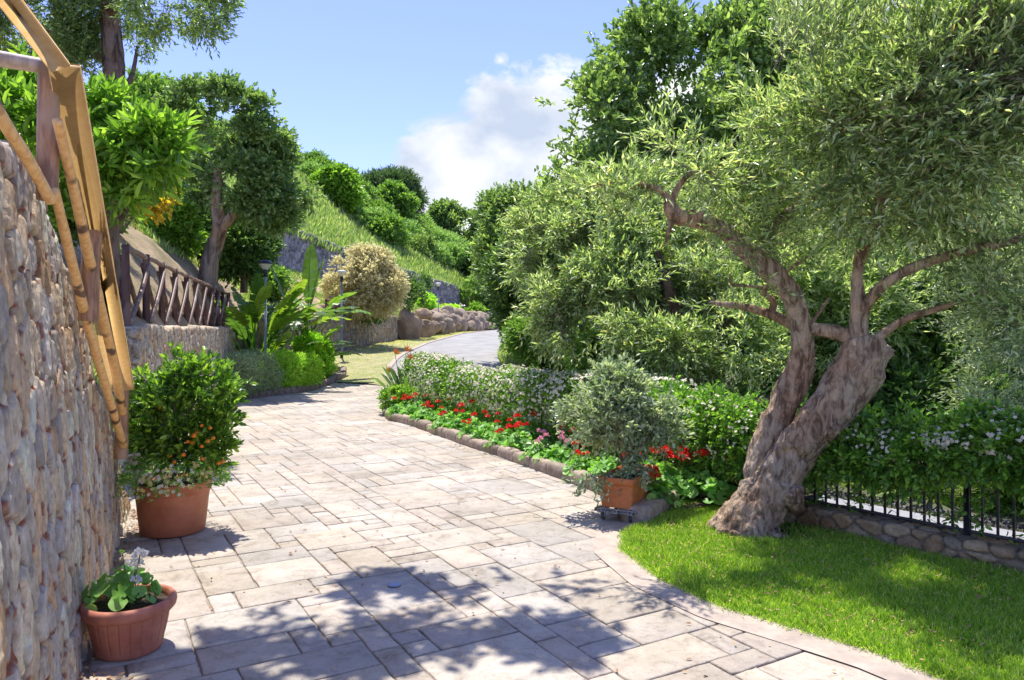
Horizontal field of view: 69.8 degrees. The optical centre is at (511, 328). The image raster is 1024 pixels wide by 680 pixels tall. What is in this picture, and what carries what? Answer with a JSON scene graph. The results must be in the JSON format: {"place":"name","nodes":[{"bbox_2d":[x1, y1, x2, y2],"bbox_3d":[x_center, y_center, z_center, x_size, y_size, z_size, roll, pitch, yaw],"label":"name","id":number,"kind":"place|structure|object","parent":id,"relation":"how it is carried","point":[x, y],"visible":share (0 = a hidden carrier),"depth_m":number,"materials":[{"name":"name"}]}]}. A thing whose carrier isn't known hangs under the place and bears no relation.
{"place":"outdoors","nodes":[
{"label":"outdoors","id":0,"kind":"place"},
{"bbox_2d":[51,180,130,252],"bbox_3d":[-5.844,-1.492,9.940,1.933,1.706,1.353,0,0,0],"label":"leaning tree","id":1,"kind":"object","parent":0,"point":[73,231],"visible":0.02,"depth_m":9.81,"materials":[{"name":"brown plant"}]},
{"bbox_2d":[56,222,489,342],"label":"hillside","id":2,"kind":"structure","parent":0,"point":[136,239],"depth_m":13.84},
{"bbox_2d":[0,41,214,307],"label":"loquat tree","id":3,"kind":"object","parent":2,"relation":"on","point":[142,149],"visible":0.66,"depth_m":8.31,"materials":[{"name":"green plant"}]},
{"bbox_2d":[0,0,246,93],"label":"cork oak","id":4,"kind":"object","parent":2,"relation":"on","point":[74,33],"visible":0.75,"depth_m":11.59,"materials":[{"name":"green plant"}]},
{"bbox_2d":[120,178,184,233],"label":"yellow shrub","id":5,"kind":"object","parent":2,"relation":"on","point":[157,211],"visible":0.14,"depth_m":12.98,"materials":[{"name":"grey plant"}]},
{"bbox_2d":[125,66,208,194],"bbox_3d":[-11.221,-4.977,22.040,4.249,5.588,2.759,0,0,0],"label":"plane tree","id":6,"kind":"object","parent":2,"relation":"on","point":[157,81],"visible":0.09,"depth_m":21.43,"materials":[{"name":"green plant"}]},
{"bbox_2d":[140,198,207,257],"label":"slope shrub","id":7,"kind":"object","parent":2,"relation":"on","point":[183,227],"visible":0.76,"depth_m":17.91,"materials":[{"name":"green plant"}]},
{"bbox_2d":[180,194,286,292],"bbox_3d":[-8.699,-2.509,20.744,4.467,3.018,2.745,0,0,0],"label":"dark laurel","id":8,"kind":"object","parent":2,"relation":"on","point":[242,255],"visible":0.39,"depth_m":20.12,"materials":[{"name":"green plant"}]},
{"bbox_2d":[143,68,330,294],"bbox_3d":[-6.857,-3.572,18.102,4.960,5.483,2.495,0,0,0],"label":"carob tree","id":9,"kind":"object","parent":2,"relation":"on","point":[268,197],"visible":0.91,"depth_m":17.72,"materials":[{"name":"green plant"}]},
{"bbox_2d":[248,264,294,301],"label":"slope shrub","id":10,"kind":"object","parent":2,"relation":"on","point":[283,276],"visible":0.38,"depth_m":24.16,"materials":[{"name":"green plant"}]},
{"bbox_2d":[92,217,467,386],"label":"slope grass","id":11,"kind":"structure","parent":2,"relation":"on","point":[173,249],"depth_m":19.32,"materials":[{"name":"green plant"}]},
{"bbox_2d":[317,240,410,322],"bbox_3d":[-5.448,-1.756,27.478,3.412,3.164,2.707,0,0,0],"label":"cream bush","id":12,"kind":"object","parent":2,"relation":"on","point":[381,292],"visible":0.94,"depth_m":26.96,"materials":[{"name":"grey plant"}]},
{"bbox_2d":[274,227,459,304],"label":"stone wall","id":13,"kind":"structure","parent":2,"relation":"on","point":[293,254],"depth_m":35.61,"materials":[{"name":"grey stone"}]},
{"bbox_2d":[333,272,434,328],"bbox_3d":[-4.896,-1.302,30.744,2.818,2.703,7.957,0,0,21],"label":"dark shrub","id":14,"kind":"object","parent":2,"relation":"on","point":[419,286],"visible":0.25,"depth_m":32.77,"materials":[{"name":"green plant"}]},
{"bbox_2d":[414,291,439,309],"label":"slope shrub","id":15,"kind":"object","parent":2,"relation":"on","point":[431,303],"visible":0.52,"depth_m":42.72,"materials":[{"name":"green plant"}]},
{"bbox_2d":[459,275,487,306],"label":"slope shrub","id":16,"kind":"object","parent":2,"relation":"on","point":[471,294],"visible":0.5,"depth_m":52.74,"materials":[{"name":"green plant"}]},
{"bbox_2d":[463,300,488,312],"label":"slope shrub","id":17,"kind":"object","parent":2,"relation":"on","point":[474,306],"visible":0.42,"depth_m":51.02,"materials":[{"name":"green plant"}]},
{"bbox_2d":[457,231,495,310],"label":"crest tree","id":18,"kind":"object","parent":2,"relation":"on","point":[466,272],"visible":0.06,"depth_m":58.65,"materials":[{"name":"green plant"}]},
{"bbox_2d":[258,365,340,389],"bbox_3d":[-5.978,1.243,19.786,2.162,0.533,7.288,0,0,6],"label":"planting bed","id":19,"kind":"object","parent":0,"point":[321,378],"visible":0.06,"depth_m":21.11,"materials":[{"name":"soil"}]},
{"bbox_2d":[223,347,285,397],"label":"hedge","id":20,"kind":"object","parent":19,"relation":"on","point":[251,359],"visible":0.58,"depth_m":16.97,"materials":[{"name":"green plant"}]},
{"bbox_2d":[258,260,272,377],"bbox_3d":[-6.150,-0.077,18.300,0.363,3.275,0.363,0,0,0],"label":"street lamp","id":21,"kind":"object","parent":19,"relation":"on","point":[265,265],"visible":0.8,"depth_m":18.27,"materials":[{"name":"metal"}]},
{"bbox_2d":[214,273,351,380],"bbox_3d":[-6.519,0.091,18.991,4.680,2.816,4.551,0,0,0],"label":"strap leaf plant","id":22,"kind":"object","parent":19,"relation":"on","point":[280,316],"visible":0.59,"depth_m":18.28,"materials":[{"name":"green plant"}]},
{"bbox_2d":[259,346,325,387],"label":"hedge","id":23,"kind":"object","parent":19,"relation":"on","point":[292,359],"visible":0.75,"depth_m":18.47,"materials":[{"name":"green plant"}]},
{"bbox_2d":[289,327,338,377],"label":"round bush","id":24,"kind":"object","parent":19,"relation":"on","point":[327,352],"visible":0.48,"depth_m":20.38,"materials":[{"name":"green plant"}]},
{"bbox_2d":[267,245,374,359],"bbox_3d":[-5.745,-0.446,20.776,3.421,3.898,3.240,0,0,31],"label":"strap leaf plant","id":25,"kind":"object","parent":19,"relation":"on","point":[310,263],"visible":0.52,"depth_m":20.70,"materials":[{"name":"green plant"}]},
{"bbox_2d":[334,331,479,385],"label":"verge","id":26,"kind":"structure","parent":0,"point":[359,364],"depth_m":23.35,"materials":[{"name":"green plant"}]},
{"bbox_2d":[397,308,422,339],"bbox_3d":[-4.560,-0.005,32.993,0.990,1.896,1.024,-26,17,-38],"label":"boulder","id":27,"kind":"object","parent":26,"relation":"on","point":[409,325],"visible":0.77,"depth_m":32.65,"materials":[{"name":"stone"}]},
{"bbox_2d":[420,319,435,337],"bbox_3d":[-4.026,0.068,34.501,0.919,1.017,0.575,0,6,-8],"label":"boulder","id":28,"kind":"object","parent":26,"relation":"on","point":[428,329],"visible":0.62,"depth_m":34.33,"materials":[{"name":"beige stone"}]},
{"bbox_2d":[391,330,518,385],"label":"road","id":29,"kind":"structure","parent":0,"point":[481,347],"depth_m":27.57,"materials":[{"name":"grey asphalt"}]},
{"bbox_2d":[184,147,732,323],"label":"hillside","id":30,"kind":"structure","parent":0,"point":[338,235],"depth_m":48.23,"materials":[{"name":"green plant"}]},
{"bbox_2d":[294,160,323,174],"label":"hill shrub","id":31,"kind":"object","parent":30,"relation":"on","point":[308,164],"visible":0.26,"depth_m":51.56,"materials":[{"name":"green plant"}]},
{"bbox_2d":[308,158,365,216],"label":"crest tree","id":32,"kind":"object","parent":30,"relation":"on","point":[341,187],"visible":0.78,"depth_m":49.19,"materials":[{"name":"green plant"}]},
{"bbox_2d":[226,165,472,291],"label":"hill grass","id":33,"kind":"structure","parent":30,"relation":"on","point":[340,222],"depth_m":46.30,"materials":[{"name":"green plant"}]},
{"bbox_2d":[353,205,385,225],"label":"hill shrub","id":34,"kind":"object","parent":30,"relation":"on","point":[364,211],"visible":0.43,"depth_m":50.25,"materials":[{"name":"green plant"}]},
{"bbox_2d":[362,198,400,216],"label":"hill shrub","id":35,"kind":"object","parent":30,"relation":"on","point":[380,203],"visible":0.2,"depth_m":54.60,"materials":[{"name":"green plant"}]},
{"bbox_2d":[363,210,413,248],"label":"hill shrub","id":36,"kind":"object","parent":30,"relation":"on","point":[391,223],"visible":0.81,"depth_m":50.13,"materials":[{"name":"green plant"}]},
{"bbox_2d":[360,164,430,217],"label":"umbrella pine","id":37,"kind":"object","parent":30,"relation":"on","point":[402,173],"visible":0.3,"depth_m":62.77,"materials":[{"name":"green plant"}]},
{"bbox_2d":[374,178,421,221],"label":"round hill tree","id":38,"kind":"object","parent":30,"relation":"on","point":[400,196],"visible":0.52,"depth_m":59.04,"materials":[{"name":"green plant"}]},
{"bbox_2d":[406,218,424,234],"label":"hill shrub","id":39,"kind":"object","parent":30,"relation":"on","point":[415,227],"visible":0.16,"depth_m":56.08,"materials":[{"name":"green plant"}]},
{"bbox_2d":[407,230,444,262],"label":"hill shrub","id":40,"kind":"object","parent":30,"relation":"on","point":[421,242],"visible":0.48,"depth_m":54.06,"materials":[{"name":"green plant"}]},
{"bbox_2d":[426,241,450,263],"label":"hill shrub","id":41,"kind":"object","parent":30,"relation":"on","point":[443,251],"visible":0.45,"depth_m":55.33,"materials":[{"name":"green plant"}]},
{"bbox_2d":[428,227,453,242],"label":"hill shrub","id":42,"kind":"object","parent":30,"relation":"on","point":[442,235],"visible":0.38,"depth_m":63.01,"materials":[{"name":"green plant"}]},
{"bbox_2d":[426,197,480,242],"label":"crest tree","id":43,"kind":"object","parent":30,"relation":"on","point":[447,213],"visible":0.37,"depth_m":73.70,"materials":[{"name":"green plant"}]},
{"bbox_2d":[437,241,472,268],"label":"hill shrub","id":44,"kind":"object","parent":30,"relation":"on","point":[458,251],"visible":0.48,"depth_m":58.44,"materials":[{"name":"green plant"}]},
{"bbox_2d":[1,0,949,305],"label":"sky","id":45,"kind":"structure","parent":0,"point":[445,90],"materials":[{"name":"blue"}]},
{"bbox_2d":[79,382,886,679],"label":"driveway","id":46,"kind":"structure","parent":0,"point":[251,639],"depth_m":4.71,"materials":[{"name":"beige stone"}]},
{"bbox_2d":[79,583,176,661],"bbox_3d":[-1.910,1.469,3.660,0.438,0.256,0.438,0,0,0],"label":"plant pot","id":47,"kind":"object","parent":46,"relation":"on","point":[137,630],"visible":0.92,"depth_m":3.52,"materials":[{"name":"ceramic"}]},
{"bbox_2d":[81,547,161,611],"bbox_3d":[-1.961,1.232,3.658,0.380,0.311,0.350,0,0,0],"label":"potted geranium","id":48,"kind":"object","parent":47,"relation":"in","point":[119,587],"visible":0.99,"depth_m":3.61,"materials":[{"name":"green plant"}]},
{"bbox_2d":[132,472,211,538],"bbox_3d":[-2.680,1.393,5.800,0.584,0.405,0.584,0,0,0],"label":"plant pot","id":49,"kind":"object","parent":46,"relation":"on","point":[171,515],"visible":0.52,"depth_m":5.59,"materials":[{"name":"ceramic"}]},
{"bbox_2d":[115,453,232,502],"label":"viola plants","id":50,"kind":"object","parent":49,"relation":"in","point":[125,479],"visible":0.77,"depth_m":5.54,"materials":[{"name":"green plant"}]},
{"bbox_2d":[110,341,257,481],"bbox_3d":[-2.595,0.687,5.806,1.047,1.197,0.768,0,0,21],"label":"orange tree","id":51,"kind":"object","parent":49,"relation":"on","point":[160,425],"visible":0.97,"depth_m":5.66,"materials":[{"name":"green plant"}]},
{"bbox_2d":[245,366,346,398],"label":"stone kerb","id":52,"kind":"structure","parent":46,"relation":"on","point":[332,379],"depth_m":18.34,"materials":[{"name":"grey stone"}]},
{"bbox_2d":[78,427,843,679],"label":"fallen leaves","id":53,"kind":"object","parent":46,"relation":"on","point":[121,673],"visible":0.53,"depth_m":5.10,"materials":[{"name":"plant"}]},
{"bbox_2d":[382,407,600,495],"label":"stone kerb","id":54,"kind":"structure","parent":46,"relation":"on","point":[543,465],"depth_m":9.23,"materials":[{"name":"beige stone"}]},
{"bbox_2d":[594,505,636,522],"bbox_3d":[1.022,1.543,6.388,0.360,0.106,0.800,0,0,27],"label":"plant dolly","id":55,"kind":"object","parent":46,"relation":"on","point":[603,510],"visible":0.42,"depth_m":6.04,"materials":[{"name":"plastic"}]},
{"bbox_2d":[598,464,657,508],"bbox_3d":[1.022,1.363,6.388,0.314,0.250,0.734,0,0,27],"label":"planter box","id":56,"kind":"object","parent":55,"relation":"on","point":[627,498],"visible":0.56,"depth_m":6.09,"materials":[{"name":"ceramic"}]},
{"bbox_2d":[526,349,700,509],"bbox_3d":[0.947,0.854,6.414,1.353,1.365,0.990,0,0,-35],"label":"planter shrub","id":57,"kind":"object","parent":56,"relation":"in","point":[620,405],"visible":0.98,"depth_m":6.25,"materials":[{"name":"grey plant"}]},
{"bbox_2d":[621,490,679,523],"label":"stone kerb","id":58,"kind":"structure","parent":46,"relation":"on","point":[644,508],"depth_m":6.06,"materials":[{"name":"grey stone"}]},
{"bbox_2d":[593,522,947,679],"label":"concrete border","id":59,"kind":"object","parent":46,"relation":"on","point":[605,547],"visible":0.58,"depth_m":3.99,"materials":[{"name":"beige concrete"}]},
{"bbox_2d":[496,345,547,418],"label":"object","id":60,"kind":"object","parent":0,"point":[502,356],"depth_m":24.09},
{"bbox_2d":[95,330,1023,532],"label":"ground","id":61,"kind":"structure","parent":0,"point":[989,514],"depth_m":6.99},
{"bbox_2d":[0,139,130,679],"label":"stone wall","id":62,"kind":"structure","parent":61,"relation":"on","point":[64,511],"depth_m":2.97,"materials":[{"name":"beige stone"}]},
{"bbox_2d":[0,0,134,459],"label":"log railing","id":63,"kind":"object","parent":62,"relation":"on","point":[63,127],"visible":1,"depth_m":3.20,"materials":[{"name":"brown wood"}]},
{"bbox_2d":[97,324,236,474],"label":"stone wall","id":64,"kind":"structure","parent":61,"relation":"on","point":[147,343],"depth_m":9.45,"materials":[{"name":"grey stone"}]},
{"bbox_2d":[119,244,229,326],"bbox_3d":[-5.890,-0.451,13.677,0.175,0.982,11.436,0,0,-16],"label":"rustic fence","id":65,"kind":"object","parent":64,"relation":"on","point":[205,316],"visible":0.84,"depth_m":10.39,"materials":[{"name":"brown wood"}]},
{"bbox_2d":[236,313,397,377],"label":"stone wall","id":66,"kind":"structure","parent":61,"relation":"on","point":[357,333],"depth_m":27.12,"materials":[{"name":"grey stone"}]},
{"bbox_2d":[465,178,573,367],"bbox_3d":[0.280,-1.543,22.021,3.272,6.086,5.706,0,0,-41],"label":"holm oak","id":67,"kind":"object","parent":61,"relation":"on","point":[491,203],"visible":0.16,"depth_m":22.03,"materials":[{"name":"green plant"}]},
{"bbox_2d":[475,214,600,373],"bbox_3d":[0.816,-0.537,16.491,2.610,4.475,6.745,0,0,-16],"label":"dark laurel","id":68,"kind":"object","parent":61,"relation":"on","point":[493,280],"visible":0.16,"depth_m":17.11,"materials":[{"name":"green plant"}]},
{"bbox_2d":[498,313,681,376],"bbox_3d":[1.074,0.682,11.942,1.642,2.035,4.712,0,0,-28],"label":"shrub","id":69,"kind":"object","parent":61,"relation":"on","point":[513,328],"visible":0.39,"depth_m":13.15,"materials":[{"name":"green plant"}]},
{"bbox_2d":[491,143,768,390],"bbox_3d":[1.698,-0.494,9.870,4.033,4.436,3.975,0,0,0],"label":"olive tree","id":70,"kind":"object","parent":61,"relation":"on","point":[630,272],"visible":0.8,"depth_m":9.34,"materials":[{"name":"green plant"}]},
{"bbox_2d":[528,0,844,380],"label":"holm oak","id":71,"kind":"object","parent":61,"relation":"on","point":[616,80],"visible":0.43,"depth_m":12.41,"materials":[{"name":"green plant"}]},
{"bbox_2d":[592,180,838,400],"bbox_3d":[5.005,-0.979,17.899,6.498,5.889,5.838,0,0,0],"label":"background oak","id":72,"kind":"object","parent":61,"relation":"on","point":[743,386],"depth_m":16.14,"materials":[{"name":"green plant"}]},
{"bbox_2d":[638,379,1023,545],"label":"jasmine hedge","id":73,"kind":"object","parent":61,"relation":"on","point":[940,433],"visible":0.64,"depth_m":5.35,"materials":[{"name":"green plant"}]},
{"bbox_2d":[697,490,1023,573],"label":"stone wall","id":74,"kind":"structure","parent":61,"relation":"on","point":[972,547],"depth_m":5.25,"materials":[{"name":"grey stone"}]},
{"bbox_2d":[686,403,1023,542],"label":"iron railing","id":75,"kind":"object","parent":74,"relation":"on","point":[966,530],"visible":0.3,"depth_m":5.25,"materials":[{"name":"black metal"}]},
{"bbox_2d":[699,127,1023,399],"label":"olive tree","id":76,"kind":"object","parent":61,"relation":"on","point":[837,293],"visible":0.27,"depth_m":8.50,"materials":[{"name":"green plant"}]},
{"bbox_2d":[716,146,1009,398],"bbox_3d":[7.619,-1.015,14.952,6.856,6.088,6.278,0,0,0],"label":"background oak","id":77,"kind":"object","parent":61,"relation":"on","point":[769,383],"visible":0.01,"depth_m":14.87,"materials":[{"name":"green plant"}]},
{"bbox_2d":[808,270,1023,442],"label":"dark laurel","id":78,"kind":"object","parent":61,"relation":"on","point":[917,375],"visible":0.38,"depth_m":8.28,"materials":[{"name":"green plant"}]},
{"bbox_2d":[812,485,1023,531],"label":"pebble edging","id":79,"kind":"object","parent":61,"relation":"on","point":[1006,524],"visible":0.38,"depth_m":6.36,"materials":[{"name":"stone"}]},
{"bbox_2d":[910,183,1023,430],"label":"olive tree","id":80,"kind":"object","parent":61,"relation":"on","point":[1004,351],"visible":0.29,"depth_m":6.96,"materials":[{"name":"green plant"}]},
{"bbox_2d":[955,477,1023,515],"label":"garden shrub","id":81,"kind":"object","parent":61,"relation":"on","point":[1004,500],"visible":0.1,"depth_m":6.56,"materials":[{"name":"green plant"}]},
{"bbox_2d":[415,412,821,511],"bbox_3d":[-0.045,1.545,10.974,2.275,0.039,9.894,0,0,-24],"label":"flower bed","id":82,"kind":"object","parent":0,"point":[699,501],"depth_m":6.53,"materials":[{"name":"soil"}]},
{"bbox_2d":[382,396,405,416],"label":"geranium","id":83,"kind":"object","parent":82,"relation":"on","point":[396,408],"visible":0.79,"depth_m":12.78,"materials":[{"name":"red plant"}]},
{"bbox_2d":[371,344,425,388],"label":"crane flower","id":84,"kind":"object","parent":82,"relation":"on","point":[388,371],"visible":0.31,"depth_m":14.21,"materials":[{"name":"green plant"}]},
{"bbox_2d":[375,384,421,408],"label":"yellow flower shrub","id":85,"kind":"object","parent":82,"relation":"on","point":[396,390],"visible":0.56,"depth_m":13.46,"materials":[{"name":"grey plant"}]},
{"bbox_2d":[428,410,450,428],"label":"geranium","id":86,"kind":"object","parent":82,"relation":"on","point":[439,421],"visible":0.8,"depth_m":11.09,"materials":[{"name":"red plant"}]},
{"bbox_2d":[440,409,469,429],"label":"geranium","id":87,"kind":"object","parent":82,"relation":"on","point":[455,421],"visible":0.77,"depth_m":10.87,"materials":[{"name":"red plant"}]},
{"bbox_2d":[450,399,483,424],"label":"geranium","id":88,"kind":"object","parent":82,"relation":"on","point":[466,415],"visible":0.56,"depth_m":11.26,"materials":[{"name":"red plant"}]},
{"bbox_2d":[457,418,476,437],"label":"geranium","id":89,"kind":"object","parent":82,"relation":"on","point":[465,430],"visible":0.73,"depth_m":10.24,"materials":[{"name":"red plant"}]},
{"bbox_2d":[469,412,498,440],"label":"geranium","id":90,"kind":"object","parent":82,"relation":"on","point":[484,432],"visible":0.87,"depth_m":9.97,"materials":[{"name":"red plant"}]},
{"bbox_2d":[483,428,514,446],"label":"geranium","id":91,"kind":"object","parent":82,"relation":"on","point":[500,439],"visible":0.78,"depth_m":9.38,"materials":[{"name":"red plant"}]},
{"bbox_2d":[502,421,532,449],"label":"geranium","id":92,"kind":"object","parent":82,"relation":"on","point":[517,440],"visible":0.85,"depth_m":9.11,"materials":[{"name":"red plant"}]},
{"bbox_2d":[509,410,547,446],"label":"geranium","id":93,"kind":"object","parent":82,"relation":"on","point":[530,430],"visible":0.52,"depth_m":9.58,"materials":[{"name":"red plant"}]},
{"bbox_2d":[518,432,551,459],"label":"geranium","id":94,"kind":"object","parent":82,"relation":"on","point":[534,449],"visible":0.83,"depth_m":8.52,"materials":[{"name":"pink plant"}]},
{"bbox_2d":[397,351,710,462],"bbox_3d":[-0.172,1.069,11.406,1.178,1.275,9.337,0,0,-26],"label":"jasmine hedge","id":95,"kind":"object","parent":82,"relation":"on","point":[530,382],"visible":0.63,"depth_m":10.89,"materials":[{"name":"green plant"}]},
{"bbox_2d":[533,430,579,463],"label":"geranium","id":96,"kind":"object","parent":82,"relation":"on","point":[559,454],"visible":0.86,"depth_m":8.29,"materials":[{"name":"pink plant"}]},
{"bbox_2d":[562,449,595,475],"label":"geranium","id":97,"kind":"object","parent":82,"relation":"on","point":[581,463],"visible":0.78,"depth_m":7.67,"materials":[{"name":"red plant"}]},
{"bbox_2d":[578,453,617,479],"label":"geranium","id":98,"kind":"object","parent":82,"relation":"on","point":[604,466],"visible":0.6,"depth_m":7.42,"materials":[{"name":"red plant"}]},
{"bbox_2d":[645,467,684,507],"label":"geranium","id":99,"kind":"object","parent":82,"relation":"on","point":[656,488],"visible":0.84,"depth_m":6.38,"materials":[{"name":"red plant"}]},
{"bbox_2d":[656,446,693,489],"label":"geranium","id":100,"kind":"object","parent":82,"relation":"on","point":[670,481],"visible":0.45,"depth_m":6.73,"materials":[{"name":"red plant"}]},
{"bbox_2d":[663,451,715,497],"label":"geranium","id":101,"kind":"object","parent":82,"relation":"on","point":[686,486],"visible":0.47,"depth_m":6.64,"materials":[{"name":"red plant"}]},
{"bbox_2d":[681,448,737,504],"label":"geranium","id":102,"kind":"object","parent":82,"relation":"on","point":[712,485],"visible":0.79,"depth_m":6.41,"materials":[{"name":"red plant"}]},
{"bbox_2d":[616,496,1023,679],"bbox_3d":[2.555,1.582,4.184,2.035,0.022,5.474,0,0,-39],"label":"lawn","id":103,"kind":"structure","parent":0,"point":[784,532],"depth_m":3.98,"materials":[{"name":"plant"}]},
{"bbox_2d":[544,0,1023,540],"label":"olive tree","id":104,"kind":"object","parent":103,"relation":"on","point":[924,98],"visible":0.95,"depth_m":5.05,"materials":[{"name":"green plant"}]},
{"bbox_2d":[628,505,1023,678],"bbox_3d":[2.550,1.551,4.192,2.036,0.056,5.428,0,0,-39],"label":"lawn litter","id":105,"kind":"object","parent":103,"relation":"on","point":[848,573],"visible":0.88,"depth_m":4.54,"materials":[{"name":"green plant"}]},
{"bbox_2d":[806,495,1023,539],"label":"garden path","id":106,"kind":"structure","parent":0,"point":[919,516],"depth_m":6.23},
{"bbox_2d":[818,441,1023,517],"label":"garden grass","id":107,"kind":"structure","parent":0,"point":[957,498],"depth_m":6.97,"materials":[{"name":"green plant"}]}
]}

